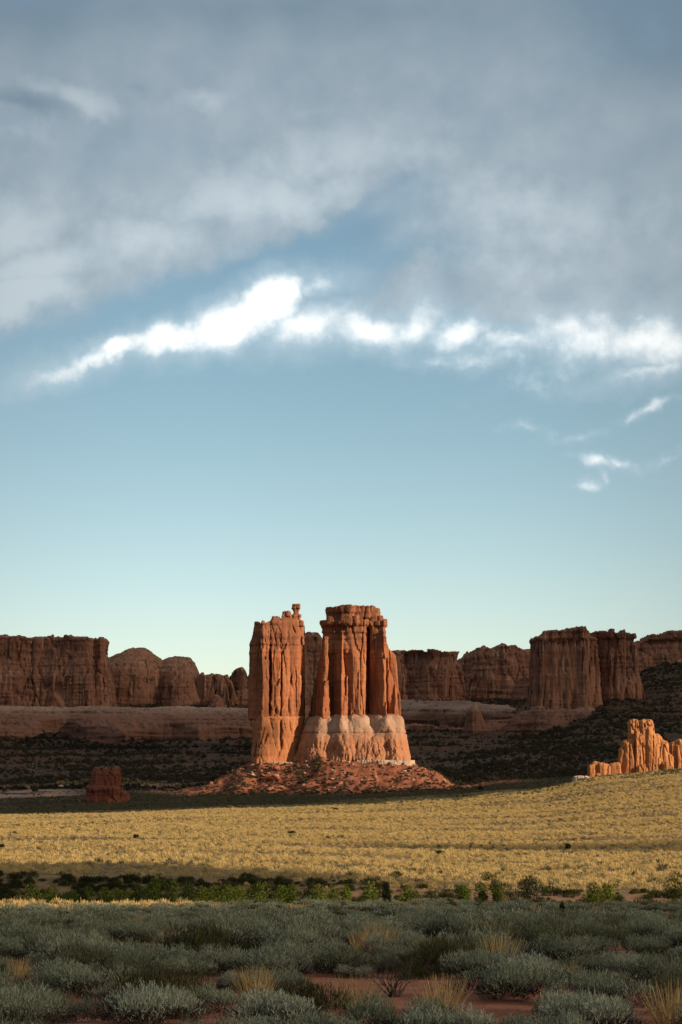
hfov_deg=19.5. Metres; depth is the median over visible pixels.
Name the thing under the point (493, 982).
sagebrush
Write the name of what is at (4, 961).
sagebrush
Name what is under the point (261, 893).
willow
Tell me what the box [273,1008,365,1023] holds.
sagebrush
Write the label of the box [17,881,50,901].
willow
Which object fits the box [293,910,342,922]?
sagebrush
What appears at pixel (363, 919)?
sagebrush
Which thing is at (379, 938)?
sagebrush
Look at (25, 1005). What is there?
sagebrush
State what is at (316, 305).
sky
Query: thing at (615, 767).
rock outcrop
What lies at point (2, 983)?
sagebrush
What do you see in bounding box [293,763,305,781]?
bush
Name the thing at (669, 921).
sagebrush
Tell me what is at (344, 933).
sagebrush
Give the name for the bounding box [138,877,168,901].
willow
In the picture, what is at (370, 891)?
bush
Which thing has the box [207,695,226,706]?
boulder
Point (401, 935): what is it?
sagebrush
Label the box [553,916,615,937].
sagebrush
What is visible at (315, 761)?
bush
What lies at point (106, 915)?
sagebrush
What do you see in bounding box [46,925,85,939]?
sagebrush
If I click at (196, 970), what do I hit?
sagebrush
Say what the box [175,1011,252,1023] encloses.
sagebrush
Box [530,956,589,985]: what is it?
sagebrush
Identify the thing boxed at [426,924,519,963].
sagebrush
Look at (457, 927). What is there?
sagebrush
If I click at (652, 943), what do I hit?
sagebrush
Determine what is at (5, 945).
sagebrush
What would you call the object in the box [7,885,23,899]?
willow
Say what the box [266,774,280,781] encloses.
boulder
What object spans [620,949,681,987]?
sagebrush
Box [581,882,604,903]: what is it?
bush
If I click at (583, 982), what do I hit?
sagebrush
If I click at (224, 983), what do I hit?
sagebrush
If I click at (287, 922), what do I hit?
sagebrush
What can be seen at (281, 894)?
willow
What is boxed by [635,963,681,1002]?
sagebrush
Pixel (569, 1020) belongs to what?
sagebrush
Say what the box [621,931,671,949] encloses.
sagebrush
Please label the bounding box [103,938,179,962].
sagebrush
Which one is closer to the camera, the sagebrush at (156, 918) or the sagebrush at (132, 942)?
the sagebrush at (132, 942)
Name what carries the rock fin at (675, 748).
on the ground at (502, 1007)
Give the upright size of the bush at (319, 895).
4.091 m
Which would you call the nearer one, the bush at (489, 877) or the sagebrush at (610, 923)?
the sagebrush at (610, 923)
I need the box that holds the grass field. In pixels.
[0,768,681,907]
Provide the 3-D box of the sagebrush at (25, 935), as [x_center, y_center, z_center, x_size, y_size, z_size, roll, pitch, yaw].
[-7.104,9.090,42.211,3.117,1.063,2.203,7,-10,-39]
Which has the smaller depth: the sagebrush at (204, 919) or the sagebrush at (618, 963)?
the sagebrush at (618, 963)
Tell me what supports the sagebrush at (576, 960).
on the ground at (502, 1007)
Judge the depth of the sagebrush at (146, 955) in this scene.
37.84 m
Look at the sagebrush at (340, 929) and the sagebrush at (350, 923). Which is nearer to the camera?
the sagebrush at (340, 929)
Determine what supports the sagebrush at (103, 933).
on the ground at (502, 1007)
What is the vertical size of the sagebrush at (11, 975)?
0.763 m
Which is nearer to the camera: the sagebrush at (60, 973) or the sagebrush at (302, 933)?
the sagebrush at (60, 973)
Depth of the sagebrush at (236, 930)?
43.96 m
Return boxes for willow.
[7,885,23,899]
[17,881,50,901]
[44,884,60,902]
[60,889,80,902]
[84,886,95,902]
[95,887,113,903]
[108,887,121,900]
[119,889,131,901]
[128,884,147,901]
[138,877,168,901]
[164,878,182,902]
[176,880,196,901]
[192,885,208,901]
[201,884,226,901]
[218,883,236,901]
[229,885,248,901]
[246,881,272,899]
[272,885,286,903]
[283,884,298,904]
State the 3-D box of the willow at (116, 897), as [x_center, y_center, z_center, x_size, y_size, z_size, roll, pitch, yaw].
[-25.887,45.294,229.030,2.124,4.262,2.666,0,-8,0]
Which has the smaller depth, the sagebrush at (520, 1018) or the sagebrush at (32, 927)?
the sagebrush at (520, 1018)
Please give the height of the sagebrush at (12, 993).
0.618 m
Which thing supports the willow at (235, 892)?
on the ground at (502, 1007)
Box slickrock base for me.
[462,703,595,734]
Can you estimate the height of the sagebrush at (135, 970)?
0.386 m
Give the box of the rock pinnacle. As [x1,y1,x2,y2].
[229,667,248,704]
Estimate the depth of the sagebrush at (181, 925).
56.18 m
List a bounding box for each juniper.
[381,881,391,901]
[476,783,484,789]
[517,875,544,902]
[558,900,565,919]
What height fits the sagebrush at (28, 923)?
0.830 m
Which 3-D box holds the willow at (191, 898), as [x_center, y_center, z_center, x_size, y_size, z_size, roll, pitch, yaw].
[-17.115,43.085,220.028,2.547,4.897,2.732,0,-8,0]
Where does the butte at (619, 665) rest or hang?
on the ground at (502, 1007)
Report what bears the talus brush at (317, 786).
on the ground at (502, 1007)
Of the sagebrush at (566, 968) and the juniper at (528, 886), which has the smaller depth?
the sagebrush at (566, 968)
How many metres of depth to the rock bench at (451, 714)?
2206.48 m
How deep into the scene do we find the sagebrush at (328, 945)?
40.43 m
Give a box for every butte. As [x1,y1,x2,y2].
[83,766,129,802]
[293,604,414,765]
[304,632,322,721]
[457,643,529,700]
[526,626,602,710]
[590,628,644,701]
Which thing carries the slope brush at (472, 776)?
on the ground at (502, 1007)
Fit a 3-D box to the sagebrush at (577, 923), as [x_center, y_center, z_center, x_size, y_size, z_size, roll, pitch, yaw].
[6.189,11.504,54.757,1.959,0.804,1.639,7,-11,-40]
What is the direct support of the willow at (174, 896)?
on the ground at (502, 1007)
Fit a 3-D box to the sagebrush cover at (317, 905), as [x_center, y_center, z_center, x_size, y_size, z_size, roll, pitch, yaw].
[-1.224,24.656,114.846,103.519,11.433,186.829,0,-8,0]
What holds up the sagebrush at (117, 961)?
on the ground at (502, 1007)
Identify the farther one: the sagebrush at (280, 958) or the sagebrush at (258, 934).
the sagebrush at (258, 934)
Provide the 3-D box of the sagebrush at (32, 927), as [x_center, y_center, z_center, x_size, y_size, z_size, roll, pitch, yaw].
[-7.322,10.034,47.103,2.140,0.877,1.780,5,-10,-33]
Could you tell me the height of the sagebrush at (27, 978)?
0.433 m
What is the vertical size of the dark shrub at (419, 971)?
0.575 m
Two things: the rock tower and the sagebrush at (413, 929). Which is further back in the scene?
the rock tower
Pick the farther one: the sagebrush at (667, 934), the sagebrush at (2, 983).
the sagebrush at (667, 934)
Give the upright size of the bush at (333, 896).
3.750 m
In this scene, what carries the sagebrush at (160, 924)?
on the ground at (502, 1007)
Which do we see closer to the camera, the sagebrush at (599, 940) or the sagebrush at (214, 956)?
the sagebrush at (214, 956)
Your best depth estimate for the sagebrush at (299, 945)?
41.09 m
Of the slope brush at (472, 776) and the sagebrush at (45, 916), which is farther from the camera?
the slope brush at (472, 776)
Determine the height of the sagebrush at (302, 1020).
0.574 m
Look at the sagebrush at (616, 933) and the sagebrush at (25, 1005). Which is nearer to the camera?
the sagebrush at (25, 1005)
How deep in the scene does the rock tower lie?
1493.26 m
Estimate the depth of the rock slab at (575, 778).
1046.06 m
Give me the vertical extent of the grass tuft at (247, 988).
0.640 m
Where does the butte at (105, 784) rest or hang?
on the ground at (502, 1007)
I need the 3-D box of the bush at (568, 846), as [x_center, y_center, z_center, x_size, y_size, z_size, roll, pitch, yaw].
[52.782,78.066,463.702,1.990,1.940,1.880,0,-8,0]
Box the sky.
[0,0,681,676]
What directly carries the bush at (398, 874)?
on the ground at (502, 1007)
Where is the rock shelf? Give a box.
[405,723,462,731]
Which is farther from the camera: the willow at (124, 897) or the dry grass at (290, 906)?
the willow at (124, 897)
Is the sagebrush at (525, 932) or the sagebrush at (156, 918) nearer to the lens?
the sagebrush at (525, 932)
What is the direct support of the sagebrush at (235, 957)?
on the ground at (502, 1007)
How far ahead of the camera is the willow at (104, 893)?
221.92 m
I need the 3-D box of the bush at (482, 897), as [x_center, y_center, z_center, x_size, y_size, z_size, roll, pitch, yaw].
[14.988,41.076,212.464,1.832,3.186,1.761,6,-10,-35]
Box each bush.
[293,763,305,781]
[307,884,330,900]
[309,753,322,770]
[324,885,340,900]
[338,886,353,901]
[362,880,378,900]
[387,870,404,877]
[398,884,417,901]
[455,883,470,900]
[473,882,490,902]
[481,872,496,881]
[490,883,504,900]
[564,843,570,849]
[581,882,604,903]
[598,883,618,901]
[659,871,681,902]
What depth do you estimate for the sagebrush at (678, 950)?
40.53 m
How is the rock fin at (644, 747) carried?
on the ground at (502, 1007)
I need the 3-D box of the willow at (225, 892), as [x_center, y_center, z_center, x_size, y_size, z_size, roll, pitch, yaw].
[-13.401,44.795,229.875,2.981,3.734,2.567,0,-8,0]
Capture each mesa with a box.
[0,634,117,707]
[391,649,466,700]
[634,630,681,672]
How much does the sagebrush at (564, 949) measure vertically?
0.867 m
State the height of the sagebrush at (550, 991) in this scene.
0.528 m
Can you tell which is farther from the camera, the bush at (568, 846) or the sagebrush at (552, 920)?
the bush at (568, 846)
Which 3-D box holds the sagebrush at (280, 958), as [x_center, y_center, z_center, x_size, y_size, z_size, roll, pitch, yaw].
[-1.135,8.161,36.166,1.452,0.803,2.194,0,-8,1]
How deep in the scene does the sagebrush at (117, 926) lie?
57.23 m
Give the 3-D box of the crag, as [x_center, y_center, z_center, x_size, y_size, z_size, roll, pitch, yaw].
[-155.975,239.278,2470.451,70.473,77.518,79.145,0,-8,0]
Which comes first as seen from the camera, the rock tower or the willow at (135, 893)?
the willow at (135, 893)
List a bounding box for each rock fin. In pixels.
[618,719,673,773]
[669,739,681,768]
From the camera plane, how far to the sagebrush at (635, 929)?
55.26 m
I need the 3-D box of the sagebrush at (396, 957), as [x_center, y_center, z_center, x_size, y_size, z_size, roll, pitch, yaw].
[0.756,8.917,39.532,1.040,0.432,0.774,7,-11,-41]
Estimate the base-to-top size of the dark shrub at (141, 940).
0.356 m
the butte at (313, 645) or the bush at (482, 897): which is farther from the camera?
the butte at (313, 645)
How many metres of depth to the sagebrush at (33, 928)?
44.92 m
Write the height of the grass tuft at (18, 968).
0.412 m
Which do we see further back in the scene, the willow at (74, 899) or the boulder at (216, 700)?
the boulder at (216, 700)
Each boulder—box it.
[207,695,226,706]
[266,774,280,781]
[273,766,279,770]
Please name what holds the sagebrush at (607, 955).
on the ground at (502, 1007)
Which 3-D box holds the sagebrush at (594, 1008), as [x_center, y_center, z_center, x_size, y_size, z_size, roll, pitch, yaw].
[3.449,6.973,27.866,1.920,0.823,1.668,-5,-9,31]
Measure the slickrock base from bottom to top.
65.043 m
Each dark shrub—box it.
[0,954,14,971]
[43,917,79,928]
[105,955,222,1010]
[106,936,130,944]
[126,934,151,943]
[154,917,245,955]
[227,935,262,956]
[273,975,354,1016]
[382,951,453,979]
[394,951,420,966]
[405,930,487,974]
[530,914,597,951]
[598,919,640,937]
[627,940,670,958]
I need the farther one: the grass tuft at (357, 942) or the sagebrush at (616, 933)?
the sagebrush at (616, 933)
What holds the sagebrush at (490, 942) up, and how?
on the ground at (502, 1007)
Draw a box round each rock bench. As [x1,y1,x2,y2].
[0,705,252,743]
[400,699,517,727]
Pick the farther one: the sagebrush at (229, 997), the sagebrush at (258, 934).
the sagebrush at (258, 934)
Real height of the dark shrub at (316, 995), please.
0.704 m
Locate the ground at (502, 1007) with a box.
[0,662,681,1023]
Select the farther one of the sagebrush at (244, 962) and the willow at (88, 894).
the willow at (88, 894)
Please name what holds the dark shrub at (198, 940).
on the ground at (502, 1007)
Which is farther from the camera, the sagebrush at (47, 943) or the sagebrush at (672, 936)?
the sagebrush at (672, 936)
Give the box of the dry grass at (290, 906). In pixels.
[2,899,674,917]
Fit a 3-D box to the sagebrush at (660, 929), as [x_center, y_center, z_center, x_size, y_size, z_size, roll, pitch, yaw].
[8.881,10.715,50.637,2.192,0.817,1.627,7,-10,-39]
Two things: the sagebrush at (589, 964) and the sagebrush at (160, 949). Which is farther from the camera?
the sagebrush at (160, 949)
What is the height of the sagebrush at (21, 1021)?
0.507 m
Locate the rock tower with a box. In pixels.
[248,604,304,764]
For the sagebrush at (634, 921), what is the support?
on the ground at (502, 1007)
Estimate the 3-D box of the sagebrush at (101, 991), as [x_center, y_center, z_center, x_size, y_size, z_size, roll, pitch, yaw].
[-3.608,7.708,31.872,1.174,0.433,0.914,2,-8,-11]
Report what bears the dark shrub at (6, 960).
on the ground at (502, 1007)
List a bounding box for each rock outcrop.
[587,761,610,777]
[609,762,620,773]
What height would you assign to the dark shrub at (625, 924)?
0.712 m
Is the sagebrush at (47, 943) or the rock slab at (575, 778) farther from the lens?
the rock slab at (575, 778)
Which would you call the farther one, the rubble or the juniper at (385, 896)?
the rubble
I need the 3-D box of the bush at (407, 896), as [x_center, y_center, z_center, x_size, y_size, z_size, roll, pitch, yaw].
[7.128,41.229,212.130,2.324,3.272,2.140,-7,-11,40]
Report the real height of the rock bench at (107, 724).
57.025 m
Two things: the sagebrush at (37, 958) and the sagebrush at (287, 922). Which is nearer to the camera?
the sagebrush at (37, 958)
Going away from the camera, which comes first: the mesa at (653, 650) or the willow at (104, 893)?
the willow at (104, 893)
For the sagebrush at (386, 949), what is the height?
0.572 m
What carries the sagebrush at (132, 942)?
on the ground at (502, 1007)
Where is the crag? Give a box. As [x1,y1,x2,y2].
[195,672,238,706]
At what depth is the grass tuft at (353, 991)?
31.46 m
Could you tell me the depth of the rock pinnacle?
2470.45 m
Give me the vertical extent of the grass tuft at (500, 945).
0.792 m
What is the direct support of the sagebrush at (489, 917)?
on the ground at (502, 1007)
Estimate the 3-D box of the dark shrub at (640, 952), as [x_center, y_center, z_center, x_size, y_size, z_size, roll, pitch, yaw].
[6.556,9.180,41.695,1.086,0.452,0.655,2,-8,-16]
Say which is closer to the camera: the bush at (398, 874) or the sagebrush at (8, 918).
the sagebrush at (8, 918)
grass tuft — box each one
[1,956,31,975]
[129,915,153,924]
[225,962,286,998]
[322,970,390,1008]
[347,929,374,951]
[352,919,402,949]
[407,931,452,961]
[408,973,477,1013]
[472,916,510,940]
[475,930,531,958]
[638,975,681,1023]
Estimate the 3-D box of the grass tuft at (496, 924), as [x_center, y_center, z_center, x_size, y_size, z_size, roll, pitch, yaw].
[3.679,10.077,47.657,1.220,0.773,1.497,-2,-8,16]
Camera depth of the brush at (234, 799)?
1214.44 m
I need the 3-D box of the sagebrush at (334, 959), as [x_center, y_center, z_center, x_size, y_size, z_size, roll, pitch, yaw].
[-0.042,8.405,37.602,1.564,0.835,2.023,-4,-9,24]
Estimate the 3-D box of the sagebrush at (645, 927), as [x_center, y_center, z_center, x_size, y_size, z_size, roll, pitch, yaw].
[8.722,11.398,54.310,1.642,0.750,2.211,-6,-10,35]
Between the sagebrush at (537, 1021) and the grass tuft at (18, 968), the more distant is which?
the grass tuft at (18, 968)
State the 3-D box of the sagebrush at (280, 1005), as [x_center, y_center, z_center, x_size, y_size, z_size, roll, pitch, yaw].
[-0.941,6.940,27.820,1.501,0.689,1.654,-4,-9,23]
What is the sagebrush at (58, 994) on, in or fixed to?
on the ground at (502, 1007)
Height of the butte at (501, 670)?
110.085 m
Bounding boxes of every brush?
[0,661,681,791]
[0,762,681,814]
[198,757,462,795]
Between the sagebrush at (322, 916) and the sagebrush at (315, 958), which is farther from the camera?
the sagebrush at (322, 916)
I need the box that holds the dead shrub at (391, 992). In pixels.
[348,936,427,996]
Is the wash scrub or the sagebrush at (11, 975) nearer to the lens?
the sagebrush at (11, 975)
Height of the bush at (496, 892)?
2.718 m
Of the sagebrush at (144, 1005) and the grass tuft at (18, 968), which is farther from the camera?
the grass tuft at (18, 968)
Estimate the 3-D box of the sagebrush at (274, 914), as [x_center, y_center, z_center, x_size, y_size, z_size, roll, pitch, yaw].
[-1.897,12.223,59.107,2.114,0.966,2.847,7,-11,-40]
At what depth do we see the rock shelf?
2137.12 m
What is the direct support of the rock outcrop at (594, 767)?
on the ground at (502, 1007)
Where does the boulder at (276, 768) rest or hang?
on the ground at (502, 1007)
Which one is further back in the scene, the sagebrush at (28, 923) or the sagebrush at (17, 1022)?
the sagebrush at (28, 923)
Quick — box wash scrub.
[0,869,681,903]
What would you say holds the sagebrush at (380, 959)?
on the ground at (502, 1007)
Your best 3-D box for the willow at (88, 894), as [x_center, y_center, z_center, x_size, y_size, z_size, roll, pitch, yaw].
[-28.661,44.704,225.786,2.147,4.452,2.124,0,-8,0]
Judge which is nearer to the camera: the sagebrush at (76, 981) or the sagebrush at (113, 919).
the sagebrush at (76, 981)
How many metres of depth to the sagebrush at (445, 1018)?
26.60 m
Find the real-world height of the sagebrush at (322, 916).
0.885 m
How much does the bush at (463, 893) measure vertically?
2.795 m
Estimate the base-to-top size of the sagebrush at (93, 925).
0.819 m
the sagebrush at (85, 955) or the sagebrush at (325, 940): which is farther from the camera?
the sagebrush at (325, 940)
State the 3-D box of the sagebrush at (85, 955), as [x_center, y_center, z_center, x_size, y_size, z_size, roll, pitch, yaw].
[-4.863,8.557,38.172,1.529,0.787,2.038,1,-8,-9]
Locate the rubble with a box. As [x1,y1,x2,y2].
[204,760,448,794]
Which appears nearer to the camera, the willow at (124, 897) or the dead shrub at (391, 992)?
the dead shrub at (391, 992)
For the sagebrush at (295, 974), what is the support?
on the ground at (502, 1007)
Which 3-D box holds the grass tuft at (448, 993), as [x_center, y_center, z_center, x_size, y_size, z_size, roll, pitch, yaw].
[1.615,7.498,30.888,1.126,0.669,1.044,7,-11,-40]
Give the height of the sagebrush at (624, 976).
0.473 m
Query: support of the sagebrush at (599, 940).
on the ground at (502, 1007)
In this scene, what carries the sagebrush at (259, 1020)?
on the ground at (502, 1007)
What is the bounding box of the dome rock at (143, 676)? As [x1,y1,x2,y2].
[108,647,200,706]
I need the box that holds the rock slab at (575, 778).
[572,776,589,781]
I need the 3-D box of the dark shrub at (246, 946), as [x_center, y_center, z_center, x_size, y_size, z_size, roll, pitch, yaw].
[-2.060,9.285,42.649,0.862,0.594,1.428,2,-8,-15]
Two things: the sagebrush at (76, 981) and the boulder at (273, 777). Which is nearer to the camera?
the sagebrush at (76, 981)
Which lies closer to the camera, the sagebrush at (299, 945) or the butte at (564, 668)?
the sagebrush at (299, 945)
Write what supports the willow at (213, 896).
on the ground at (502, 1007)
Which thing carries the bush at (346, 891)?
on the ground at (502, 1007)
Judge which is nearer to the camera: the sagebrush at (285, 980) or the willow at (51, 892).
the sagebrush at (285, 980)
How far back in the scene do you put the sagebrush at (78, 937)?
44.99 m
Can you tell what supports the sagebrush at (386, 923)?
on the ground at (502, 1007)
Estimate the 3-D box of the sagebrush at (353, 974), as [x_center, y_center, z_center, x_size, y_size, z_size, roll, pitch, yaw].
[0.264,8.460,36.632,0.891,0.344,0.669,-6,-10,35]
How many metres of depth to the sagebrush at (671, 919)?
67.30 m
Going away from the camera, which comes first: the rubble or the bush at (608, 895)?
the bush at (608, 895)
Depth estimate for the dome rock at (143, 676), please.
2437.75 m
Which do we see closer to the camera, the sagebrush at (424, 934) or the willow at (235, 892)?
the sagebrush at (424, 934)
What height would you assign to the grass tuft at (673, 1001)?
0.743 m
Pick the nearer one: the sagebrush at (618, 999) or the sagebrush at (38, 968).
the sagebrush at (618, 999)
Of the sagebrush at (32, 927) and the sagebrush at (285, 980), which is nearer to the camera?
the sagebrush at (285, 980)
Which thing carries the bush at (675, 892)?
on the ground at (502, 1007)
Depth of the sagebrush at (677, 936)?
43.75 m
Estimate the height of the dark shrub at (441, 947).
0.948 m
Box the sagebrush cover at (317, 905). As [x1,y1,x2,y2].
[0,897,681,924]
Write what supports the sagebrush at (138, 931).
on the ground at (502, 1007)
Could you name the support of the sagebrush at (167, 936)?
on the ground at (502, 1007)
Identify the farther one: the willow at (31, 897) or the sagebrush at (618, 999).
the willow at (31, 897)
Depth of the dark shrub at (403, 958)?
39.78 m
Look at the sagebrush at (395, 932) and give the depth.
47.65 m
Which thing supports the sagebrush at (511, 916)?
on the ground at (502, 1007)
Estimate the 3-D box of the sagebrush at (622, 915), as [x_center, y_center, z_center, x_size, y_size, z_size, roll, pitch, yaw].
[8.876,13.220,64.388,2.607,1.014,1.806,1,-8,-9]
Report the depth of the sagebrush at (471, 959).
36.63 m
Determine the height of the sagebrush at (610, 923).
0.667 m
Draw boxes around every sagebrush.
[0,914,21,926]
[0,916,60,959]
[0,924,53,938]
[0,930,30,960]
[0,955,15,972]
[0,962,25,987]
[0,971,45,995]
[0,977,87,1023]
[0,984,28,1018]
[0,1020,42,1023]
[1,917,62,935]
[3,1015,47,1023]
[13,972,52,991]
[14,916,67,931]
[19,983,80,1014]
[20,993,108,1022]
[22,926,126,962]
[22,953,108,981]
[23,951,74,969]
[24,910,83,925]
[25,957,136,997]
[36,963,82,985]
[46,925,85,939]
[48,939,117,972]
[50,914,117,934]
[57,930,110,941]
[65,923,115,940]
[70,911,141,930]
[79,934,139,948]
[80,911,134,921]
[81,981,123,1002]
[92,977,209,1023]
[98,951,184,980]
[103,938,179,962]
[105,917,171,937]
[107,918,136,934]
[108,918,165,942]
[110,944,168,972]
[115,964,150,981]
[132,911,185,928]
[149,955,220,977]
[153,928,196,946]
[153,977,240,1018]
[157,915,208,936]
[160,942,235,973]
[171,944,233,975]
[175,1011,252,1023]
[190,910,278,949]
[192,910,264,930]
[201,943,262,973]
[202,914,242,923]
[206,988,258,1004]
[213,982,328,1023]
[214,969,252,989]
[220,922,272,948]
[224,1011,286,1023]
[234,904,346,943]
[236,948,305,975]
[240,938,317,977]
[242,966,314,991]
[243,906,320,924]
[244,964,304,985]
[253,917,327,952]
[263,936,312,958]
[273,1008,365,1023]
[281,913,340,925]
[287,1009,359,1023]
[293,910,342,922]
[294,939,380,974]
[298,937,366,958]
[303,949,352,973]
[315,917,351,931]
[315,935,342,945]
[317,922,367,942]
[326,927,365,944]
[332,963,376,978]
[335,985,464,1023]
[343,913,384,923]
[343,917,376,930]
[354,916,403,933]
[357,950,404,973]
[360,930,430,952]
[361,949,401,964]
[366,925,418,939]
[367,940,408,960]
[371,930,409,942]
[389,943,434,959]
[390,918,454,938]
[393,901,495,940]
[393,1001,499,1023]
[420,920,462,940]
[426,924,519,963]
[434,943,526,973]
[438,944,522,977]
[443,936,506,956]
[444,955,560,1001]
[458,909,572,951]
[471,912,508,925]
[479,949,567,987]
[492,908,568,928]
[494,1008,560,1023]
[501,930,606,966]
[516,1016,573,1023]
[517,912,578,930]
[524,979,658,1023]
[525,1007,599,1023]
[529,983,588,1015]
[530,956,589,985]
[539,905,613,925]
[539,966,661,1007]
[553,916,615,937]
[559,916,590,930]
[560,955,604,969]
[561,951,622,973]
[563,932,623,954]
[564,965,634,988]
[576,919,635,948]
[578,993,634,1015]
[586,919,624,933]
[590,908,640,923]
[600,947,640,968]
[602,950,654,975]
[616,913,670,935]
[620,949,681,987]
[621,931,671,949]
[621,935,671,954]
[624,923,673,937]
[632,916,678,938]
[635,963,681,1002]
[635,964,678,986]
[643,912,681,923]
[649,919,681,938]
[655,923,681,946]
[661,925,681,948]
[662,944,681,963]
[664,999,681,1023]
[665,917,679,923]
[665,927,681,947]
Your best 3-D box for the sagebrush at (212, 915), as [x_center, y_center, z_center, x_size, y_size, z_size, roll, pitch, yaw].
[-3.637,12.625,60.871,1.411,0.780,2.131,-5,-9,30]
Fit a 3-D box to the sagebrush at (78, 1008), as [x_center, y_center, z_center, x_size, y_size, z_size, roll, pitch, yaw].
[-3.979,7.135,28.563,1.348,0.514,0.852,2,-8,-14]
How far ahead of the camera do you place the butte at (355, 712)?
1491.68 m
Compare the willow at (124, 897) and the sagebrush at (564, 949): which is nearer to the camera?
the sagebrush at (564, 949)
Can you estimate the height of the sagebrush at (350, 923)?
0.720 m
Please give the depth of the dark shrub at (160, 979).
31.00 m
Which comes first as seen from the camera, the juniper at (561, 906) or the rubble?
the juniper at (561, 906)
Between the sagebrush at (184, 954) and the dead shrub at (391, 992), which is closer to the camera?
the dead shrub at (391, 992)
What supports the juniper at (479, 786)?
on the ground at (502, 1007)
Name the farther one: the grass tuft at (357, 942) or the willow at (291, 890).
the willow at (291, 890)
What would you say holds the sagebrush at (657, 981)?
on the ground at (502, 1007)
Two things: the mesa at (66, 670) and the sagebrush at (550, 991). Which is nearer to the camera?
the sagebrush at (550, 991)
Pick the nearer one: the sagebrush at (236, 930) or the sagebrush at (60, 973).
the sagebrush at (60, 973)
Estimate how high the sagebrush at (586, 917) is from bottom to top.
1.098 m
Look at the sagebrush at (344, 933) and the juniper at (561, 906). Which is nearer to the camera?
the sagebrush at (344, 933)
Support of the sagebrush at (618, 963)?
on the ground at (502, 1007)
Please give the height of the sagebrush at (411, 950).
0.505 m
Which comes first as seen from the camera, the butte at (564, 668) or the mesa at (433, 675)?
the butte at (564, 668)
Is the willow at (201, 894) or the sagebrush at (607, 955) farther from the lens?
the willow at (201, 894)
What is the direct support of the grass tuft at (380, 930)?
on the ground at (502, 1007)
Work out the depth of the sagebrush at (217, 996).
29.82 m

